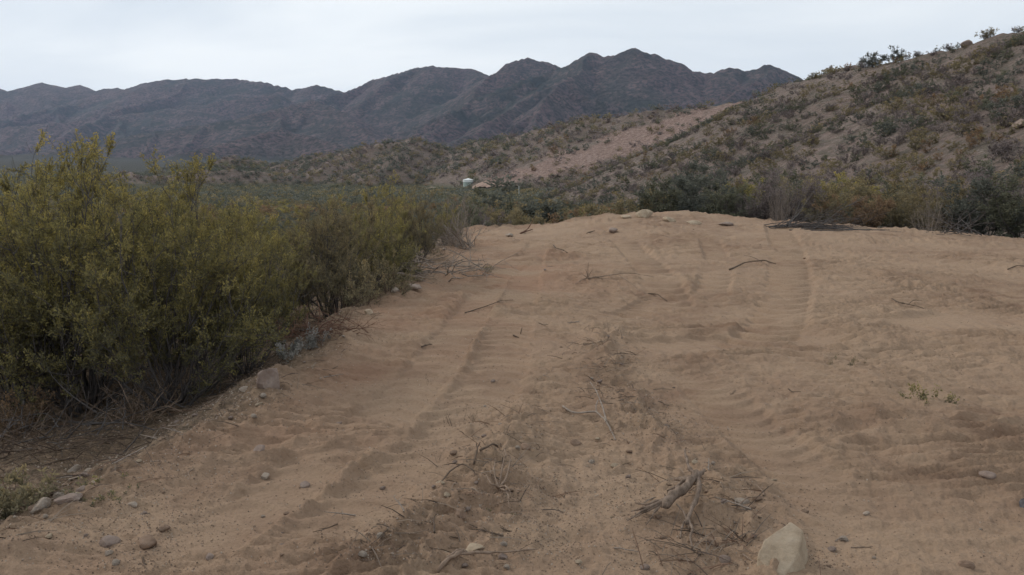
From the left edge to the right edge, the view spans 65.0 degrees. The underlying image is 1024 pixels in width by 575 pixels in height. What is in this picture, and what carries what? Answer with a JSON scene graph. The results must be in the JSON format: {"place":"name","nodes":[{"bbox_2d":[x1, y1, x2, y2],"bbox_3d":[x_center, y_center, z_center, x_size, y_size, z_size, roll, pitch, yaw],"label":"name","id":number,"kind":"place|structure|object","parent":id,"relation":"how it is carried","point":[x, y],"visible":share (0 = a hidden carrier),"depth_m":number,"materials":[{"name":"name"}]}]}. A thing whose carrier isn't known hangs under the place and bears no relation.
{"place":"outdoors","nodes":[
{"label":"outdoors","id":0,"kind":"place"},
{"bbox_2d":[0,48,802,172],"bbox_3d":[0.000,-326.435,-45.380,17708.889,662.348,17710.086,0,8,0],"label":"mountains","id":1,"kind":"structure","parent":0,"point":[179,119],"depth_m":3490.47,"materials":[{"name":"stone"}]},
{"bbox_2d":[0,210,1023,574],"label":"ground","id":2,"kind":"structure","parent":0,"point":[794,310],"depth_m":5.12,"materials":[{"name":"soil"}]},
{"bbox_2d":[0,463,61,519],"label":"weed","id":3,"kind":"object","parent":2,"relation":"on","point":[7,506],"visible":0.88,"depth_m":3.97,"materials":[{"name":"green plant"}]},
{"bbox_2d":[29,497,50,513],"bbox_3d":[-2.288,1.054,3.895,0.064,0.067,0.113,1,8,9],"label":"rock","id":4,"kind":"object","parent":2,"relation":"on","point":[43,502],"visible":0.96,"depth_m":3.88,"materials":[{"name":"stone"}]},
{"bbox_2d":[53,492,82,503],"bbox_3d":[-2.149,1.020,3.892,0.127,0.037,0.091,-6,10,-36],"label":"rock","id":5,"kind":"object","parent":2,"relation":"on","point":[69,498],"visible":0.98,"depth_m":3.86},
{"bbox_2d":[60,472,139,506],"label":"dry tuft","id":6,"kind":"object","parent":2,"relation":"on","point":[96,481],"visible":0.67,"depth_m":3.95,"materials":[{"name":"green plant"}]},
{"bbox_2d":[68,446,146,479],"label":"fallen branch","id":7,"kind":"object","parent":2,"relation":"on","point":[114,462],"visible":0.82,"depth_m":4.43,"materials":[{"name":"brown wood"}]},
{"bbox_2d":[99,535,120,547],"bbox_3d":[-1.774,1.120,3.541,0.070,0.046,0.085,7,11,42],"label":"rock","id":8,"kind":"object","parent":2,"relation":"on","point":[106,541],"visible":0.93,"depth_m":3.52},
{"bbox_2d":[0,145,291,412],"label":"bush","id":9,"kind":"object","parent":2,"relation":"on","point":[108,310],"visible":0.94,"depth_m":6.70,"materials":[{"name":"green plant"}]},
{"bbox_2d":[139,534,156,549],"bbox_3d":[-1.601,1.124,3.532,0.097,0.060,0.076,8,11,44],"label":"rock","id":10,"kind":"object","parent":2,"relation":"on","point":[147,541],"visible":0.99,"depth_m":3.51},
{"bbox_2d":[71,152,310,371],"bbox_3d":[-3.475,-0.276,9.010,2.460,2.463,2.529,0,8,0],"label":"bush","id":11,"kind":"object","parent":2,"relation":"on","point":[190,196],"visible":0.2,"depth_m":8.93,"materials":[{"name":"green plant"}]},
{"bbox_2d":[256,368,279,388],"bbox_3d":[-1.722,0.671,5.670,0.160,0.220,0.111,-2,8,-17],"label":"rock","id":12,"kind":"object","parent":2,"relation":"on","point":[267,378],"visible":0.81,"depth_m":5.63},
{"bbox_2d":[274,342,309,362],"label":"weed","id":13,"kind":"object","parent":2,"relation":"on","point":[283,353],"visible":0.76,"depth_m":7.08,"materials":[{"name":"green plant"}]},
{"bbox_2d":[281,322,332,349],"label":"weed","id":14,"kind":"object","parent":2,"relation":"on","point":[312,343],"visible":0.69,"depth_m":7.23,"materials":[{"name":"green plant"}]},
{"bbox_2d":[242,299,384,347],"bbox_3d":[-1.887,0.301,7.598,1.390,0.299,1.074,-3,8,-19],"label":"branch pile","id":15,"kind":"object","parent":2,"relation":"on","point":[323,324],"visible":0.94,"depth_m":7.62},
{"bbox_2d":[332,275,357,307],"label":"dry tuft","id":16,"kind":"object","parent":2,"relation":"on","point":[346,298],"visible":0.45,"depth_m":10.15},
{"bbox_2d":[324,259,389,306],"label":"weed","id":17,"kind":"object","parent":2,"relation":"on","point":[351,297],"visible":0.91,"depth_m":9.85,"materials":[{"name":"green plant"}]},
{"bbox_2d":[359,249,423,296],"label":"weed","id":18,"kind":"object","parent":2,"relation":"on","point":[390,286],"visible":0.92,"depth_m":10.20,"materials":[{"name":"green plant"}]},
{"bbox_2d":[376,190,446,265],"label":"bush","id":19,"kind":"object","parent":2,"relation":"on","point":[427,240],"visible":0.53,"depth_m":14.40,"materials":[{"name":"green plant"}]},
{"bbox_2d":[404,283,421,289],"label":"rock","id":20,"kind":"object","parent":2,"relation":"on","point":[417,286],"visible":0.68,"depth_m":10.80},
{"bbox_2d":[368,232,516,283],"bbox_3d":[-1.468,-0.518,12.342,3.157,0.607,2.556,3,9,24],"label":"branch pile","id":21,"kind":"object","parent":2,"relation":"on","point":[427,262],"visible":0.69,"depth_m":12.15,"materials":[{"name":"grey wood"}]},
{"bbox_2d":[429,203,463,244],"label":"bush","id":22,"kind":"object","parent":2,"relation":"on","point":[451,216],"visible":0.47,"depth_m":18.41,"materials":[{"name":"green plant"}]},
{"bbox_2d":[413,192,489,248],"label":"bush","id":23,"kind":"object","parent":2,"relation":"on","point":[458,240],"visible":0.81,"depth_m":17.34,"materials":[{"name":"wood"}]},
{"bbox_2d":[439,192,478,238],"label":"dead shrub","id":24,"kind":"object","parent":2,"relation":"on","point":[465,219],"visible":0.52,"depth_m":19.46,"materials":[{"name":"brown wood"}]},
{"bbox_2d":[455,508,465,518],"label":"dirt clod","id":25,"kind":"object","parent":2,"relation":"on","point":[459,513],"visible":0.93,"depth_m":3.62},
{"bbox_2d":[466,543,483,551],"bbox_3d":[-0.166,1.110,3.413,0.068,0.036,0.093,8,11,44],"label":"stone","id":26,"kind":"object","parent":2,"relation":"on","point":[474,547],"visible":0.67,"depth_m":3.40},
{"bbox_2d":[473,442,498,464],"bbox_3d":[-0.132,0.879,4.377,0.062,0.089,0.310,5,9,30],"label":"stick","id":27,"kind":"object","parent":2,"relation":"on","point":[487,446],"visible":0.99,"depth_m":4.32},
{"bbox_2d":[469,524,503,536],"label":"twig","id":28,"kind":"object","parent":2,"relation":"on","point":[498,534],"visible":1,"depth_m":3.54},
{"bbox_2d":[436,548,537,572],"bbox_3d":[-0.104,1.099,3.322,0.447,0.068,0.054,-3,9,-22],"label":"stick","id":29,"kind":"object","parent":2,"relation":"on","point":[454,554],"visible":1,"depth_m":3.29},
{"bbox_2d":[486,445,511,507],"bbox_3d":[-0.063,0.918,4.006,0.132,0.120,0.721,0,8,0],"label":"twig tangle","id":30,"kind":"object","parent":2,"relation":"on","point":[499,486],"visible":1,"depth_m":3.96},
{"bbox_2d":[0,220,1022,574],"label":"debris","id":31,"kind":"object","parent":2,"relation":"on","point":[212,402],"visible":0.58,"depth_m":4.11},
{"bbox_2d":[521,442,530,449],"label":"dirt clod","id":32,"kind":"object","parent":2,"relation":"on","point":[525,446],"visible":0.99,"depth_m":4.44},
{"bbox_2d":[562,382,615,439],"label":"twig","id":33,"kind":"object","parent":2,"relation":"on","point":[596,412],"visible":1,"depth_m":5.28,"materials":[{"name":"brown wood"}]},
{"bbox_2d":[575,262,652,291],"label":"broken branch","id":34,"kind":"object","parent":2,"relation":"on","point":[587,277],"visible":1,"depth_m":12.33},
{"bbox_2d":[636,209,652,217],"bbox_3d":[3.909,-2.140,23.798,0.563,0.362,0.441,-7,11,-41],"label":"boulder","id":35,"kind":"object","parent":2,"relation":"on","point":[644,213],"visible":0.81,"depth_m":23.60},
{"bbox_2d":[627,449,704,548],"bbox_3d":[0.728,0.963,3.779,0.317,0.184,0.761,3,8,18],"label":"branch","id":36,"kind":"object","parent":2,"relation":"on","point":[668,500],"visible":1,"depth_m":3.71,"materials":[{"name":"brown plant"}]},
{"bbox_2d":[719,555,731,562],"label":"stone","id":37,"kind":"object","parent":2,"relation":"on","point":[726,557],"visible":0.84,"depth_m":3.31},
{"bbox_2d":[714,496,750,509],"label":"twig","id":38,"kind":"object","parent":2,"relation":"on","point":[734,503],"visible":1,"depth_m":3.71,"materials":[{"name":"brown wood"}]},
{"bbox_2d":[729,255,775,269],"bbox_3d":[4.322,-0.484,14.162,0.695,0.123,2.456,3,9,21],"label":"stick","id":39,"kind":"object","parent":2,"relation":"on","point":[757,260],"visible":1,"depth_m":13.62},
{"bbox_2d":[757,522,808,574],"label":"rock","id":40,"kind":"object","parent":2,"relation":"on","point":[786,546],"visible":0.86,"depth_m":3.25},
{"bbox_2d":[764,184,897,231],"bbox_3d":[8.633,-2.220,21.703,3.395,1.198,3.952,4,9,24],"label":"branch pile","id":41,"kind":"object","parent":2,"relation":"on","point":[820,225],"visible":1,"depth_m":21.13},
{"bbox_2d":[899,381,959,405],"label":"weed","id":42,"kind":"object","parent":2,"relation":"on","point":[911,389],"visible":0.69,"depth_m":5.49,"materials":[{"name":"green plant"}]},
{"bbox_2d":[922,204,995,235],"bbox_3d":[11.231,-1.738,20.419,1.714,0.778,2.290,0,8,0],"label":"branch pile","id":43,"kind":"object","parent":2,"relation":"on","point":[958,230],"visible":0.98,"depth_m":20.32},
{"bbox_2d":[958,560,974,569],"bbox_3d":[1.832,1.118,3.243,0.056,0.032,0.049,0,8,0],"label":"dirt clod","id":44,"kind":"object","parent":2,"relation":"on","point":[967,564],"visible":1,"depth_m":3.23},
{"bbox_2d":[979,471,996,478],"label":"stone","id":45,"kind":"object","parent":2,"relation":"on","point":[987,474],"visible":1,"depth_m":4.09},
{"bbox_2d":[0,172,1023,498],"bbox_3d":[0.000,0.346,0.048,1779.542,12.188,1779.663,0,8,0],"label":"valley floor","id":46,"kind":"structure","parent":0,"point":[108,450],"depth_m":6.85,"materials":[{"name":"soil"}]},
{"bbox_2d":[0,382,59,441],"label":"weed","id":47,"kind":"object","parent":46,"relation":"on","point":[39,405],"visible":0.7,"depth_m":6.71,"materials":[{"name":"green plant"}]},
{"bbox_2d":[0,227,60,375],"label":"bush","id":48,"kind":"object","parent":46,"relation":"on","point":[13,268],"visible":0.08,"depth_m":8.07,"materials":[{"name":"green plant"}]},
{"bbox_2d":[0,180,68,246],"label":"bush","id":49,"kind":"object","parent":46,"relation":"on","point":[35,204],"visible":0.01,"depth_m":12.78,"materials":[{"name":"green plant"}]},
{"bbox_2d":[0,380,151,484],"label":"branch pile","id":50,"kind":"object","parent":46,"relation":"on","point":[11,440],"visible":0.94,"depth_m":5.83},
{"bbox_2d":[0,125,166,353],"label":"bush","id":51,"kind":"object","parent":46,"relation":"on","point":[37,147],"visible":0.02,"depth_m":9.22,"materials":[{"name":"green plant"}]},
{"bbox_2d":[0,129,167,406],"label":"bush","id":52,"kind":"object","parent":46,"relation":"on","point":[5,186],"visible":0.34,"depth_m":7.41,"materials":[{"name":"green plant"}]},
{"bbox_2d":[0,367,186,452],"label":"branch pile","id":53,"kind":"object","parent":46,"relation":"on","point":[92,422],"visible":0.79,"depth_m":6.42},
{"bbox_2d":[0,131,241,421],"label":"bush","id":54,"kind":"object","parent":46,"relation":"on","point":[34,228],"visible":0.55,"depth_m":7.05,"materials":[{"name":"green plant"}]},
{"bbox_2d":[52,173,205,338],"bbox_3d":[-5.337,-0.395,11.582,2.413,2.571,2.831,4,9,27],"label":"bush","id":55,"kind":"object","parent":46,"relation":"on","point":[155,192],"visible":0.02,"depth_m":11.79,"materials":[{"name":"green plant"}]},
{"bbox_2d":[100,377,182,427],"bbox_3d":[-2.950,0.906,6.707,0.807,0.404,0.792,-5,10,-34],"label":"branch pile","id":56,"kind":"object","parent":46,"relation":"on","point":[139,408],"visible":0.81,"depth_m":6.61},
{"bbox_2d":[101,351,269,410],"bbox_3d":[-2.884,0.749,7.420,1.800,0.434,1.293,-5,10,-34],"label":"branch pile","id":57,"kind":"object","parent":46,"relation":"on","point":[214,384],"visible":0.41,"depth_m":7.23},
{"bbox_2d":[180,201,255,247],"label":"bush","id":58,"kind":"object","parent":46,"relation":"on","point":[199,221],"visible":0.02,"depth_m":14.37,"materials":[{"name":"green plant"}]},
{"bbox_2d":[150,198,322,383],"bbox_3d":[-2.556,0.045,7.545,1.499,1.762,1.278,0,8,-1],"label":"bush","id":59,"kind":"object","parent":46,"relation":"on","point":[286,312],"visible":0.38,"depth_m":7.50,"materials":[{"name":"green plant"}]},
{"bbox_2d":[206,194,313,329],"bbox_3d":[-3.470,-0.274,10.511,1.818,1.950,2.081,-5,9,-32],"label":"bush","id":60,"kind":"object","parent":46,"relation":"on","point":[268,244],"visible":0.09,"depth_m":10.41,"materials":[{"name":"green plant"}]},
{"bbox_2d":[232,205,291,270],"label":"bush","id":61,"kind":"object","parent":46,"relation":"on","point":[276,224],"visible":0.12,"depth_m":17.37,"materials":[{"name":"green plant"}]},
{"bbox_2d":[260,217,290,236],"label":"shrub","id":62,"kind":"object","parent":46,"relation":"on","point":[266,221],"visible":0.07,"depth_m":58.71,"materials":[{"name":"green plant"}]},
{"bbox_2d":[270,295,323,334],"bbox_3d":[-3.063,0.373,11.021,0.870,0.484,1.244,6,10,37],"label":"branch pile","id":63,"kind":"object","parent":46,"relation":"on","point":[296,323],"visible":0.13,"depth_m":10.97,"materials":[{"name":"brown wood"}]},
{"bbox_2d":[258,205,336,304],"bbox_3d":[-3.532,-0.517,13.419,1.701,1.740,1.655,4,9,28],"label":"bush","id":64,"kind":"object","parent":46,"relation":"on","point":[285,236],"visible":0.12,"depth_m":13.42,"materials":[{"name":"green plant"}]},
{"bbox_2d":[262,186,397,331],"bbox_3d":[-2.380,-0.405,10.934,1.922,1.940,2.138,2,8,16],"label":"bush","id":65,"kind":"object","parent":46,"relation":"on","point":[329,275],"visible":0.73,"depth_m":10.59,"materials":[{"name":"green plant"}]},
{"bbox_2d":[315,205,369,250],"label":"bush","id":66,"kind":"object","parent":46,"relation":"on","point":[349,220],"visible":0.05,"depth_m":18.81,"materials":[{"name":"green plant"}]},
{"bbox_2d":[319,170,429,297],"bbox_3d":[-2.037,-0.691,12.040,1.738,2.144,2.040,4,9,26],"label":"bush","id":67,"kind":"object","parent":46,"relation":"on","point":[402,254],"visible":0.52,"depth_m":11.98,"materials":[{"name":"green plant"}]},
{"bbox_2d":[351,185,434,257],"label":"bush","id":68,"kind":"object","parent":46,"relation":"on","point":[388,211],"visible":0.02,"depth_m":17.34,"materials":[{"name":"green plant"}]},
{"bbox_2d":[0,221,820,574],"bbox_3d":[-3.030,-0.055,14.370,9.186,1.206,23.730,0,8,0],"label":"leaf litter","id":69,"kind":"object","parent":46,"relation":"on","point":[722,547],"visible":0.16,"depth_m":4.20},
{"bbox_2d":[410,202,434,237],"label":"shrub","id":70,"kind":"object","parent":46,"relation":"on","point":[424,206],"visible":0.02,"depth_m":29.06,"materials":[{"name":"green plant"}]},
{"bbox_2d":[433,194,497,229],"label":"shrub","id":71,"kind":"object","parent":46,"relation":"on","point":[475,219],"visible":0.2,"depth_m":24.89,"materials":[{"name":"green plant"}]},
{"bbox_2d":[463,178,473,186],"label":"water tank","id":72,"kind":"object","parent":46,"relation":"on","point":[467,181],"visible":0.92,"depth_m":273.65,"materials":[{"name":"white paint"}]},
{"bbox_2d":[416,186,530,226],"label":"shrub","id":73,"kind":"object","parent":46,"relation":"on","point":[476,190],"visible":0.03,"depth_m":32.73,"materials":[{"name":"green plant"}]},
{"bbox_2d":[464,205,511,225],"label":"shrub","id":74,"kind":"object","parent":46,"relation":"on","point":[487,217],"visible":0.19,"depth_m":26.72,"materials":[{"name":"green plant"}]},
{"bbox_2d":[426,174,573,223],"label":"shrub","id":75,"kind":"object","parent":46,"relation":"on","point":[531,208],"visible":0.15,"depth_m":39.59,"materials":[{"name":"green plant"}]},
{"bbox_2d":[482,200,545,224],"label":"shrub","id":76,"kind":"object","parent":46,"relation":"on","point":[519,216],"visible":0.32,"depth_m":29.42,"materials":[{"name":"green plant"}]},
{"bbox_2d":[507,208,550,224],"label":"shrub","id":77,"kind":"object","parent":46,"relation":"on","point":[526,218],"visible":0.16,"depth_m":29.88,"materials":[{"name":"green plant"}]},
{"bbox_2d":[505,198,608,223],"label":"shrub","id":78,"kind":"object","parent":46,"relation":"on","point":[595,212],"visible":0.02,"depth_m":39.26,"materials":[{"name":"green plant"}]},
{"bbox_2d":[544,207,626,223],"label":"shrub","id":79,"kind":"object","parent":46,"relation":"on","point":[552,219],"visible":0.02,"depth_m":34.42,"materials":[{"name":"green plant"}]},
{"bbox_2d":[582,188,672,215],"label":"shrub","id":80,"kind":"object","parent":46,"relation":"on","point":[620,206],"visible":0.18,"depth_m":29.42,"materials":[{"name":"green plant"}]},
{"bbox_2d":[618,174,710,213],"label":"shrub","id":81,"kind":"object","parent":46,"relation":"on","point":[658,196],"visible":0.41,"depth_m":28.49,"materials":[{"name":"green plant"}]},
{"bbox_2d":[644,170,740,213],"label":"shrub","id":82,"kind":"object","parent":46,"relation":"on","point":[693,206],"visible":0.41,"depth_m":29.28,"materials":[{"name":"green plant"}]},
{"bbox_2d":[704,189,738,213],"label":"shrub","id":83,"kind":"object","parent":46,"relation":"on","point":[728,210],"visible":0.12,"depth_m":29.38,"materials":[{"name":"green plant"}]},
{"bbox_2d":[701,181,762,217],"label":"shrub","id":84,"kind":"object","parent":46,"relation":"on","point":[731,205],"visible":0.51,"depth_m":27.83,"materials":[{"name":"green plant"}]},
{"bbox_2d":[721,187,792,219],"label":"shrub","id":85,"kind":"object","parent":46,"relation":"on","point":[750,212],"visible":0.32,"depth_m":27.41,"materials":[{"name":"green plant"}]},
{"bbox_2d":[767,179,797,220],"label":"dead shrub","id":86,"kind":"object","parent":46,"relation":"on","point":[778,214],"visible":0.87,"depth_m":25.49,"materials":[{"name":"brown wood"}]},
{"bbox_2d":[751,165,830,221],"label":"shrub","id":87,"kind":"object","parent":46,"relation":"on","point":[768,189],"visible":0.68,"depth_m":26.39,"materials":[{"name":"green plant"}]},
{"bbox_2d":[787,183,876,223],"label":"shrub","id":88,"kind":"object","parent":46,"relation":"on","point":[850,195],"visible":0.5,"depth_m":25.89,"materials":[{"name":"green plant"}]},
{"bbox_2d":[812,193,896,227],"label":"shrub","id":89,"kind":"object","parent":46,"relation":"on","point":[879,211],"visible":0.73,"depth_m":24.81,"materials":[{"name":"green plant"}]},
{"bbox_2d":[840,168,918,225],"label":"shrub","id":90,"kind":"object","parent":46,"relation":"on","point":[857,190],"visible":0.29,"depth_m":30.24,"materials":[{"name":"green plant"}]},
{"bbox_2d":[867,194,940,229],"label":"shrub","id":91,"kind":"object","parent":46,"relation":"on","point":[898,218],"visible":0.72,"depth_m":24.80,"materials":[{"name":"green plant"}]},
{"bbox_2d":[883,178,960,230],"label":"shrub","id":92,"kind":"object","parent":46,"relation":"on","point":[921,189],"visible":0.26,"depth_m":26.89,"materials":[{"name":"green plant"}]},
{"bbox_2d":[907,183,953,230],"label":"dead shrub","id":93,"kind":"object","parent":46,"relation":"on","point":[928,226],"visible":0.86,"depth_m":22.85,"materials":[{"name":"brown wood"}]},
{"bbox_2d":[896,176,983,230],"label":"shrub","id":94,"kind":"object","parent":46,"relation":"on","point":[941,200],"visible":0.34,"depth_m":25.45,"materials":[{"name":"green plant"}]},
{"bbox_2d":[928,159,1023,236],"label":"shrub","id":95,"kind":"object","parent":46,"relation":"on","point":[958,205],"visible":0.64,"depth_m":23.87,"materials":[{"name":"green plant"}]},
{"bbox_2d":[964,169,1023,220],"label":"shrub","id":96,"kind":"object","parent":46,"relation":"on","point":[982,175],"visible":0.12,"depth_m":29.09,"materials":[{"name":"green plant"}]},
{"bbox_2d":[974,171,1023,237],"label":"shrub","id":97,"kind":"object","parent":46,"relation":"on","point":[1009,206],"visible":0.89,"depth_m":23.09,"materials":[{"name":"green plant"}]},
{"bbox_2d":[0,0,1023,91],"label":"sky","id":98,"kind":"structure","parent":0,"point":[341,45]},
{"bbox_2d":[2,32,1023,227],"bbox_3d":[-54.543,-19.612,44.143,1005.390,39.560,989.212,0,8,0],"label":"hills","id":99,"kind":"structure","parent":0,"point":[605,151],"depth_m":123.32,"materials":[{"name":"soil"}]},
{"bbox_2d":[0,26,1023,232],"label":"scrub","id":100,"kind":"object","parent":99,"relation":"on","point":[278,199],"visible":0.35,"depth_m":117.76,"materials":[{"name":"green plant"}]},
{"bbox_2d":[630,161,733,208],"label":"shrub","id":101,"kind":"object","parent":99,"relation":"on","point":[702,169],"visible":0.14,"depth_m":37.05,"materials":[{"name":"green plant"}]},
{"bbox_2d":[717,176,765,210],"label":"shrub","id":102,"kind":"object","parent":99,"relation":"on","point":[748,192],"visible":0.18,"depth_m":35.52,"materials":[{"name":"green plant"}]},
{"bbox_2d":[727,177,763,208],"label":"shrub","id":103,"kind":"object","parent":99,"relation":"on","point":[732,185],"visible":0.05,"depth_m":36.93,"materials":[{"name":"green plant"}]},
{"bbox_2d":[747,167,804,198],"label":"shrub","id":104,"kind":"object","parent":99,"relation":"on","point":[786,174],"visible":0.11,"depth_m":41.65,"materials":[{"name":"green plant"}]},
{"bbox_2d":[764,169,845,216],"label":"shrub","id":105,"kind":"object","parent":99,"relation":"on","point":[810,179],"visible":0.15,"depth_m":33.18,"materials":[{"name":"green plant"}]},
{"bbox_2d":[804,170,882,216],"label":"shrub","id":106,"kind":"object","parent":99,"relation":"on","point":[875,188],"visible":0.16,"depth_m":37.75,"materials":[{"name":"green plant"}]},
{"bbox_2d":[858,51,882,66],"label":"shrub","id":107,"kind":"object","parent":99,"relation":"on","point":[872,60],"visible":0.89,"depth_m":122.70,"materials":[{"name":"green plant"}]},
{"bbox_2d":[877,45,907,61],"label":"shrub","id":108,"kind":"object","parent":99,"relation":"on","point":[884,56],"visible":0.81,"depth_m":120.09,"materials":[{"name":"green plant"}]},
{"bbox_2d":[873,172,943,207],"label":"shrub","id":109,"kind":"object","parent":99,"relation":"on","point":[879,177],"visible":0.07,"depth_m":35.65,"materials":[{"name":"green plant"}]},
{"bbox_2d":[895,171,991,215],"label":"shrub","id":110,"kind":"object","parent":99,"relation":"on","point":[937,191],"visible":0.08,"depth_m":32.62,"materials":[{"name":"green plant"}]},
{"bbox_2d":[974,26,998,38],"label":"shrub","id":111,"kind":"object","parent":99,"relation":"on","point":[987,33],"visible":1,"depth_m":105.75,"materials":[{"name":"green plant"}]},
{"bbox_2d":[1011,119,1023,128],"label":"boulder","id":112,"kind":"object","parent":99,"relation":"on","point":[1019,121],"visible":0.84,"depth_m":57.72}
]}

